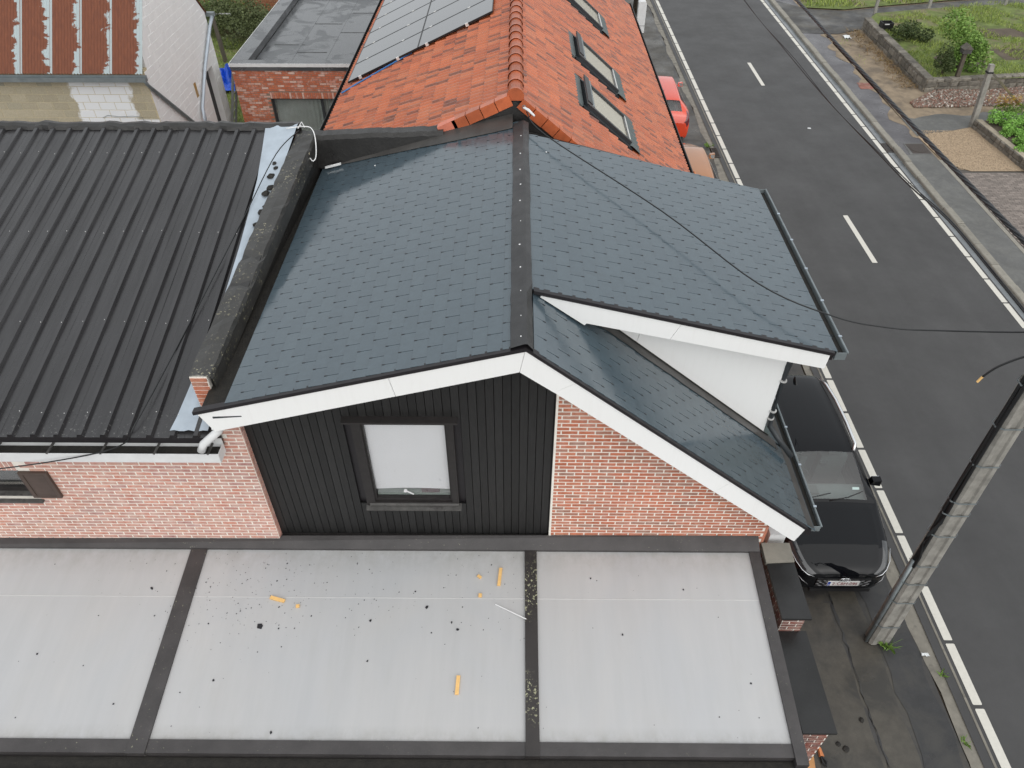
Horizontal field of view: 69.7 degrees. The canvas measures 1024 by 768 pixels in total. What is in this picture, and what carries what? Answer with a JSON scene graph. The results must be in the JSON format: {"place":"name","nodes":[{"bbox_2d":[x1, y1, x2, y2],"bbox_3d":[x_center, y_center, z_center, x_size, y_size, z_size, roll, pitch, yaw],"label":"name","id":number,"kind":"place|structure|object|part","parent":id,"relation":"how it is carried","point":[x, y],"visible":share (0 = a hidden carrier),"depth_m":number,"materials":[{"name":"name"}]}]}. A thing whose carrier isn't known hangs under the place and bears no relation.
{"place":"outdoors","nodes":[
{"label":"outdoors","id":0,"kind":"place"},
{"bbox_2d":[211,23,253,121],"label":"back lawn","id":1,"kind":"structure","parent":0,"point":[213,36],"depth_m":31.44,"materials":[{"name":"green plant"}]},
{"bbox_2d":[0,0,230,121],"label":"rusty roofed shed","id":2,"kind":"structure","parent":1,"relation":"on","point":[106,60],"depth_m":18.56,"materials":[{"name":"rusted painted steel"},{"name":"concrete block"},{"name":"grey zinc"}]},
{"bbox_2d":[193,82,198,97],"bbox_3d":[-9.151,-8.517,21.274,0.026,0.400,0.160,0,43,0],"label":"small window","id":3,"kind":"structure","parent":2,"relation":"in","point":[196,90],"depth_m":21.28,"materials":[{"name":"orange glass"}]},
{"bbox_2d":[206,71,220,121],"bbox_3d":[-9.374,-8.420,23.076,0.120,2.840,0.700,0,43,0],"label":"doorway","id":4,"kind":"structure","parent":2,"relation":"in","point":[207,75],"depth_m":22.88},
{"bbox_2d":[212,18,227,61],"bbox_3d":[-11.914,-14.064,29.816,0.262,1.909,0.178,11,44,12],"label":"wooden post","id":5,"kind":"object","parent":1,"relation":"on","point":[219,40],"visible":0.79,"depth_m":29.84,"materials":[{"name":"brown wood"}]},
{"bbox_2d":[201,0,245,21],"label":"weedy bush","id":6,"kind":"object","parent":1,"relation":"on","point":[223,7],"visible":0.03,"depth_m":33.61,"materials":[{"name":"green plant"}]},
{"bbox_2d":[220,63,234,90],"bbox_3d":[-11.158,-12.158,28.605,1.455,0.629,2.458,0,43,0],"label":"tarpaulin","id":7,"kind":"object","parent":1,"relation":"on","point":[226,74],"visible":0.32,"depth_m":28.25,"materials":[{"name":"blue plastic"}]},
{"bbox_2d":[198,0,271,35],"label":"overgrown hedge","id":8,"kind":"object","parent":1,"relation":"on","point":[235,11],"visible":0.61,"depth_m":31.91,"materials":[{"name":"green plant"}]},
{"bbox_2d":[204,0,278,15],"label":"brick building","id":9,"kind":"structure","parent":1,"relation":"on","point":[272,3],"depth_m":34.16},
{"bbox_2d":[221,5,269,49],"bbox_3d":[-11.297,-15.304,31.588,2.582,1.448,2.287,0,43,0],"label":"hedge bush","id":10,"kind":"object","parent":1,"relation":"on","point":[244,26],"visible":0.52,"depth_m":31.29,"materials":[{"name":"green plant"}]},
{"bbox_2d":[192,113,848,546],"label":"slate roofed house","id":11,"kind":"structure","parent":0,"point":[502,325],"depth_m":9.07,"materials":[{"name":"tile"}]},
{"bbox_2d":[188,126,442,405],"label":"parapet wall","id":12,"kind":"structure","parent":11,"relation":"on","point":[296,179],"depth_m":10.19,"materials":[{"name":"black brick"}]},
{"bbox_2d":[286,121,316,160],"bbox_3d":[-3.192,-3.788,11.386,0.318,0.364,0.792,-25,48,-24],"label":"loose white cable","id":13,"kind":"object","parent":12,"relation":"attached to","point":[314,136],"visible":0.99,"depth_m":11.40,"materials":[{"name":"white plastic"}]},
{"bbox_2d":[340,415,461,510],"bbox_3d":[-1.304,0.958,9.101,1.345,1.675,0.245,0,43,0],"label":"window","id":14,"kind":"structure","parent":11,"relation":"in","point":[413,455],"depth_m":9.09,"materials":[{"name":"white glass"}]},
{"bbox_2d":[637,0,646,32],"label":"street cabinet","id":15,"kind":"object","parent":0,"point":[641,10],"visible":0.83,"depth_m":32.51,"materials":[{"name":"white plastic"}]},
{"bbox_2d":[625,0,970,767],"bbox_3d":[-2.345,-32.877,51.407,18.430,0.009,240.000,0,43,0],"label":"pavement","id":16,"kind":"structure","parent":0,"point":[893,700],"depth_m":11.23,"materials":[{"name":"concrete"}]},
{"bbox_2d":[0,120,301,537],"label":"steel roofed wing","id":17,"kind":"structure","parent":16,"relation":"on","point":[116,237],"depth_m":9.66,"materials":[{"name":"black metal"}]},
{"bbox_2d":[0,470,44,503],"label":"window","id":18,"kind":"structure","parent":17,"relation":"in","point":[11,484],"depth_m":9.48,"materials":[{"name":"black glass"}]},
{"bbox_2d":[0,130,299,468],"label":"roof cable","id":19,"kind":"object","parent":17,"relation":"on","point":[177,345],"visible":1,"depth_m":8.96,"materials":[{"name":"black rubber"}]},
{"bbox_2d":[261,190,269,195],"bbox_3d":[-3.576,-2.776,10.667,0.125,0.044,0.142,20,47,20],"label":"moss clump","id":20,"kind":"object","parent":17,"relation":"on","point":[264,193],"visible":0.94,"depth_m":10.65,"materials":[{"name":"black plant"}]},
{"bbox_2d":[267,173,274,178],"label":"moss clump","id":21,"kind":"object","parent":17,"relation":"on","point":[270,175],"visible":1,"depth_m":10.87,"materials":[{"name":"black plant"}]},
{"bbox_2d":[228,0,379,130],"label":"flat roofed extension","id":22,"kind":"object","parent":16,"relation":"on","point":[291,60],"visible":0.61,"depth_m":23.22,"materials":[{"name":"brick"}]},
{"bbox_2d":[272,99,333,130],"bbox_3d":[-6.153,-8.240,23.535,2.640,1.950,0.173,0,43,0],"label":"sliding door","id":23,"kind":"structure","parent":22,"relation":"in","point":[312,113],"depth_m":23.23,"materials":[{"name":"glass"}]},
{"bbox_2d":[0,535,809,767],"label":"veranda","id":24,"kind":"object","parent":16,"relation":"on","point":[669,675],"visible":1,"depth_m":9.05,"materials":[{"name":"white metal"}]},
{"bbox_2d":[269,595,284,602],"bbox_3d":[-3.033,2.784,9.502,0.200,0.022,0.045,12,50,10],"label":"wood offcut","id":25,"kind":"object","parent":24,"relation":"on","point":[278,599],"visible":1,"depth_m":9.49,"materials":[{"name":"beige wood"}]},
{"bbox_2d":[15,552,759,737],"bbox_3d":[-2.007,3.157,9.193,9.810,0.254,2.297,0,43,0],"label":"roof grit","id":26,"kind":"object","parent":24,"relation":"on","point":[311,615],"visible":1,"depth_m":9.47,"materials":[{"name":"stone"}]},
{"bbox_2d":[455,675,459,694],"bbox_3d":[-0.651,3.604,8.794,0.045,0.022,0.221,2,49,2],"label":"wood offcut","id":27,"kind":"object","parent":24,"relation":"on","point":[457,684],"visible":1,"depth_m":8.79,"materials":[{"name":"beige wood"}]},
{"bbox_2d":[497,568,501,585],"bbox_3d":[-0.161,2.546,9.703,0.042,0.022,0.252,4,49,4],"label":"wood offcut","id":28,"kind":"object","parent":24,"relation":"on","point":[499,577],"visible":1,"depth_m":9.69,"materials":[{"name":"beige wood"}]},
{"bbox_2d":[495,604,525,618],"bbox_3d":[-0.017,2.905,9.375,0.448,0.022,0.014,20,47,20],"label":"white stick","id":29,"kind":"object","parent":24,"relation":"on","point":[510,611],"visible":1,"depth_m":9.37,"materials":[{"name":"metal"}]},
{"bbox_2d":[320,0,692,172],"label":"orange tiled house","id":30,"kind":"structure","parent":16,"relation":"on","point":[582,72],"depth_m":14.36,"materials":[{"name":"orange tile"}]},
{"bbox_2d":[341,53,411,93],"bbox_3d":[-2.800,-6.422,15.147,1.541,0.694,0.088,-11,44,-11],"label":"solar cable","id":31,"kind":"object","parent":30,"relation":"on","point":[373,74],"visible":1,"depth_m":15.16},
{"bbox_2d":[633,0,637,16],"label":"wooden pole","id":32,"kind":"object","parent":16,"relation":"on","point":[635,5],"depth_m":33.53,"materials":[{"name":"wood"}]},
{"bbox_2d":[658,76,689,137],"bbox_3d":[5.029,-10.092,25.731,1.998,1.665,4.425,0,43,0],"label":"parked car","id":33,"kind":"object","parent":16,"relation":"on","point":[676,103],"visible":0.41,"depth_m":24.37,"materials":[{"name":"red paint"}]},
{"bbox_3d":[5.696,-10.013,25.071,0.244,0.386,2.115,1,43,1],"label":"side window","id":34,"kind":"part","parent":33,"relation":"part of","materials":[{"name":"grey glass"}]},
{"bbox_2d":[683,143,717,178],"bbox_3d":[4.966,-6.172,21.534,2.029,1.598,4.312,0,43,0],"label":"parked car","id":35,"kind":"object","parent":16,"relation":"on","point":[699,158],"visible":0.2,"depth_m":20.49,"materials":[{"name":"orange metal"}]},
{"bbox_3d":[5.644,-6.175,20.794,0.248,0.421,2.073,1,43,1],"label":"side window","id":36,"kind":"part","parent":35,"relation":"part of","materials":[{"name":"grey glass"}]},
{"bbox_2d":[760,543,837,760],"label":"stepped garden wall","id":37,"kind":"structure","parent":16,"relation":"on","point":[792,614],"depth_m":9.34,"materials":[{"name":"brick"}]},
{"bbox_2d":[808,755,814,767],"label":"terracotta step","id":38,"kind":"object","parent":16,"relation":"on","point":[812,763],"depth_m":10.34,"materials":[{"name":"orange ceramic"}]},
{"bbox_2d":[818,747,827,766],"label":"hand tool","id":39,"kind":"object","parent":16,"relation":"on","point":[820,754],"visible":0.97,"depth_m":10.43,"materials":[{"name":"orange plastic"}]},
{"bbox_2d":[775,375,889,590],"bbox_3d":[5.404,1.521,13.369,2.029,1.540,4.440,0,43,0],"label":"parked car","id":40,"kind":"object","parent":16,"relation":"on","point":[844,547],"visible":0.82,"depth_m":12.60,"materials":[{"name":"black paint"}]},
{"bbox_3d":[6.090,0.807,13.469,0.248,0.386,2.115,0,43,0],"label":"side window","id":41,"kind":"part","parent":40,"relation":"part of","materials":[{"name":"black glass"}]},
{"bbox_2d":[842,745,848,751],"bbox_3d":[4.788,5.225,10.526,0.097,0.025,0.092,-20,47,-20],"label":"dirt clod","id":42,"kind":"object","parent":16,"relation":"on","point":[845,748],"visible":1,"depth_m":10.52,"materials":[{"name":"soil"}]},
{"bbox_2d":[876,636,902,654],"bbox_3d":[5.971,4.106,11.633,0.445,0.159,0.401,0,43,0],"label":"weed tuft","id":43,"kind":"object","parent":16,"relation":"on","point":[886,645],"visible":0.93,"depth_m":11.61,"materials":[{"name":"green plant"}]},
{"bbox_2d":[864,373,1023,644],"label":"utility pole","id":44,"kind":"object","parent":16,"relation":"on","point":[993,449],"visible":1,"depth_m":9.47,"materials":[{"name":"concrete"}]},
{"bbox_2d":[526,111,1023,332],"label":"house cable","id":45,"kind":"object","parent":44,"relation":"attached to","point":[759,283],"visible":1,"depth_m":8.90,"materials":[{"name":"black rubber"}]},
{"bbox_2d":[522,105,534,116],"bbox_3d":[0.257,-4.132,11.104,0.242,0.122,0.049,30,51,28],"label":"insulator clip","id":46,"kind":"object","parent":45,"relation":"attached to","point":[529,111],"visible":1,"depth_m":11.09,"materials":[{"name":"white plastic"}]},
{"bbox_2d":[795,0,1023,244],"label":"bundled cable","id":47,"kind":"object","parent":44,"relation":"attached to","point":[1014,231],"visible":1,"depth_m":10.12,"materials":[{"name":"black rubber"}]},
{"bbox_2d":[976,356,1023,382],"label":"dangling cable","id":48,"kind":"object","parent":44,"relation":"hanging from","point":[993,369],"visible":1,"depth_m":7.95,"materials":[{"name":"black rubber"}]},
{"bbox_2d":[651,0,1023,767],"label":"road","id":49,"kind":"structure","parent":0,"point":[875,238],"depth_m":17.72,"materials":[{"name":"grey asphalt"}]},
{"bbox_2d":[646,0,996,767],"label":"gutter strip","id":50,"kind":"object","parent":49,"relation":"on","point":[924,646],"visible":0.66,"depth_m":11.88,"materials":[{"name":"concrete"}]},
{"bbox_2d":[710,148,720,157],"bbox_3d":[6.739,-7.659,24.349,0.220,0.036,0.680,0,43,0],"label":"drain grate","id":51,"kind":"object","parent":50,"relation":"on","point":[715,151],"visible":0.82,"depth_m":24.33,"materials":[{"name":"metal"}]},
{"bbox_2d":[937,668,949,677],"bbox_3d":[6.630,4.465,11.298,0.193,0.091,0.163,-10,44,-11],"label":"weed tuft","id":52,"kind":"object","parent":50,"relation":"on","point":[941,675],"visible":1,"depth_m":11.30,"materials":[{"name":"green plant"}]},
{"bbox_2d":[961,733,970,748],"bbox_3d":[6.552,5.157,10.556,0.155,0.091,0.219,-10,44,-10],"label":"weed tuft","id":53,"kind":"object","parent":50,"relation":"on","point":[968,745],"visible":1,"depth_m":10.58,"materials":[{"name":"green plant"}]},
{"bbox_2d":[880,143,893,152],"bbox_3d":[12.557,-7.892,24.593,0.230,0.036,0.660,0,43,0],"label":"drain grate","id":54,"kind":"object","parent":49,"relation":"on","point":[890,151],"visible":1,"depth_m":24.43,"materials":[{"name":"metal"}]},
{"bbox_2d":[764,0,1023,318],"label":"gutter channel","id":55,"kind":"object","parent":49,"relation":"on","point":[910,176],"depth_m":23.83,"materials":[{"name":"concrete"}]},
{"bbox_2d":[769,0,1023,306],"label":"kerb","id":56,"kind":"structure","parent":49,"relation":"on","point":[956,219],"depth_m":23.43,"materials":[{"name":"concrete"}]},
{"bbox_2d":[776,0,932,154],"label":"pavement","id":57,"kind":"structure","parent":0,"point":[891,122],"depth_m":27.75,"materials":[{"name":"concrete"}]},
{"bbox_2d":[905,144,931,153],"bbox_3d":[13.450,-7.798,24.330,0.600,0.012,0.700,0,43,0],"label":"manhole cover","id":58,"kind":"object","parent":57,"relation":"on","point":[917,148],"visible":1,"depth_m":24.32,"materials":[{"name":"metal"}]},
{"bbox_2d":[799,0,946,8],"bbox_3d":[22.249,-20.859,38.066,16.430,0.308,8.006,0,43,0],"label":"verge grass","id":59,"kind":"structure","parent":0,"point":[844,3],"depth_m":35.67,"materials":[{"name":"green plant"}]},
{"bbox_2d":[744,0,1023,312],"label":"road line","id":60,"kind":"object","parent":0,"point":[973,248],"visible":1,"depth_m":10.51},
{"bbox_2d":[775,0,1023,33],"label":"driveway","id":61,"kind":"structure","parent":0,"point":[832,21],"depth_m":34.67,"materials":[{"name":"concrete"}]},
{"bbox_2d":[793,0,1023,171],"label":"yard earth","id":62,"kind":"structure","parent":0,"point":[901,97],"depth_m":28.73,"materials":[{"name":"brown soil"}]},
{"bbox_2d":[872,0,879,15],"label":"fence post","id":63,"kind":"object","parent":62,"relation":"on","point":[876,7],"visible":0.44,"depth_m":33.56,"materials":[{"name":"concrete"}]},
{"bbox_2d":[843,24,917,87],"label":"dry grass","id":64,"kind":"structure","parent":62,"relation":"on","point":[887,60],"depth_m":30.32,"materials":[{"name":"brown plant"}]},
{"bbox_2d":[861,17,933,91],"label":"stone wall","id":65,"kind":"structure","parent":62,"relation":"on","point":[907,63],"depth_m":29.90,"materials":[{"name":"grey stone"}]},
{"bbox_2d":[926,0,932,8],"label":"fence post","id":66,"kind":"object","parent":62,"relation":"on","point":[929,4],"visible":0.44,"depth_m":34.04,"materials":[{"name":"concrete"}]},
{"bbox_2d":[902,111,1022,135],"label":"concrete apron","id":67,"kind":"object","parent":62,"relation":"on","point":[939,122],"visible":0.67,"depth_m":25.92,"materials":[{"name":"grey concrete"}]},
{"bbox_2d":[910,86,1023,107],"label":"brick rubble","id":68,"kind":"object","parent":62,"relation":"on","point":[939,98],"visible":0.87,"depth_m":27.31,"materials":[{"name":"brown brick"}]},
{"bbox_2d":[918,127,1023,170],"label":"gravel bed","id":69,"kind":"object","parent":62,"relation":"on","point":[1006,158],"visible":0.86,"depth_m":24.12,"materials":[{"name":"brown gravel"}]},
{"bbox_2d":[923,73,1023,91],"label":"stone wall","id":70,"kind":"structure","parent":62,"relation":"on","point":[971,82],"depth_m":27.86,"materials":[{"name":"grey stone"}]},
{"bbox_2d":[968,64,1020,126],"bbox_3d":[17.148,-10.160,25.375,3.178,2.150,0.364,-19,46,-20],"label":"fence post","id":71,"kind":"object","parent":62,"relation":"on","point":[989,73],"visible":0.93,"depth_m":24.85,"materials":[{"name":"concrete"}]},
{"bbox_2d":[972,119,1023,169],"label":"stone wall","id":72,"kind":"structure","parent":62,"relation":"on","point":[991,135],"depth_m":24.25,"materials":[{"name":"grey stone"}]},
{"bbox_2d":[985,120,1023,145],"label":"planting bed","id":73,"kind":"object","parent":62,"relation":"on","point":[996,127],"visible":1,"depth_m":24.90,"materials":[{"name":"soil"}]},
{"bbox_2d":[987,109,1018,125],"bbox_3d":[16.664,-9.009,25.013,0.956,0.526,0.945,21,47,21],"label":"bright bush","id":74,"kind":"object","parent":73,"relation":"on","point":[997,118],"visible":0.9,"depth_m":24.99,"materials":[{"name":"green plant"}]},
{"bbox_2d":[988,95,1023,116],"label":"yellow flowers","id":75,"kind":"object","parent":73,"relation":"on","point":[1016,108],"visible":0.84,"depth_m":25.44,"materials":[{"name":"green plant"}]},
{"bbox_2d":[999,119,1023,137],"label":"bright bush","id":76,"kind":"object","parent":73,"relation":"on","point":[1009,129],"visible":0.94,"depth_m":24.38,"materials":[{"name":"green plant"}]},
{"bbox_2d":[1011,131,1023,151],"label":"bright bush","id":77,"kind":"object","parent":73,"relation":"on","point":[1020,144],"visible":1,"depth_m":23.70,"materials":[{"name":"green plant"}]},
{"bbox_2d":[1011,113,1023,128],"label":"bright bush","id":78,"kind":"object","parent":73,"relation":"on","point":[1020,119],"visible":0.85,"depth_m":24.73,"materials":[{"name":"green plant"}]},
{"bbox_2d":[871,3,1023,78],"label":"garden","id":79,"kind":"object","parent":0,"point":[999,55],"visible":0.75,"depth_m":31.56,"materials":[{"name":"green plant"}]},
{"bbox_2d":[879,20,893,30],"bbox_3d":[16.209,-15.515,31.829,0.480,0.320,0.405,0,43,0],"label":"plastic crate","id":80,"kind":"object","parent":79,"relation":"on","point":[886,24],"visible":0.88,"depth_m":31.73,"materials":[{"name":"black plastic"}]},
{"bbox_2d":[889,18,935,42],"bbox_3d":[16.742,-14.946,30.936,1.740,0.860,1.770,0,43,0],"label":"dark bush","id":81,"kind":"object","parent":79,"relation":"on","point":[907,27],"visible":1,"depth_m":30.65,"materials":[{"name":"green plant"}]},
{"bbox_2d":[933,42,956,74],"bbox_3d":[16.354,-12.226,27.692,0.798,1.282,0.812,33,52,30],"label":"round conifer","id":82,"kind":"object","parent":79,"relation":"on","point":[946,65],"visible":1,"depth_m":27.63,"materials":[{"name":"green plant"}]},
{"bbox_2d":[876,0,1023,76],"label":"garden grass","id":83,"kind":"structure","parent":79,"relation":"on","point":[983,32],"depth_m":31.68,"materials":[{"name":"green plant"}]},
{"bbox_2d":[955,42,973,76],"bbox_3d":[16.813,-12.054,27.465,0.370,1.270,0.340,0,43,0],"label":"bird box","id":84,"kind":"object","parent":79,"relation":"on","point":[966,48],"visible":1,"depth_m":27.26,"materials":[{"name":"brown wood"}]},
{"bbox_2d":[938,8,993,72],"bbox_3d":[17.292,-13.062,27.996,2.067,2.096,1.751,0,43,0],"label":"leafy shrub","id":85,"kind":"object","parent":79,"relation":"on","point":[979,51],"visible":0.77,"depth_m":27.79,"materials":[{"name":"green plant"}]},
{"bbox_2d":[907,155,1023,292],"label":"pavement","id":86,"kind":"structure","parent":0,"point":[997,240],"depth_m":21.15,"materials":[{"name":"concrete"}]},
{"bbox_2d":[953,169,1023,247],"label":"paved drive","id":87,"kind":"structure","parent":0,"point":[1002,193],"depth_m":22.20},
{"label":"back path","id":88,"kind":"structure","parent":0,"visible":0},
{"bbox_2d":[231,71,237,121],"bbox_3d":[-8.919,-8.845,23.598,0.820,2.750,0.450,0,43,0],"label":"ladder","id":89,"kind":"object","parent":88,"relation":"on","point":[233,100],"visible":0.48,"depth_m":23.39,"materials":[{"name":"metal"}]}
]}

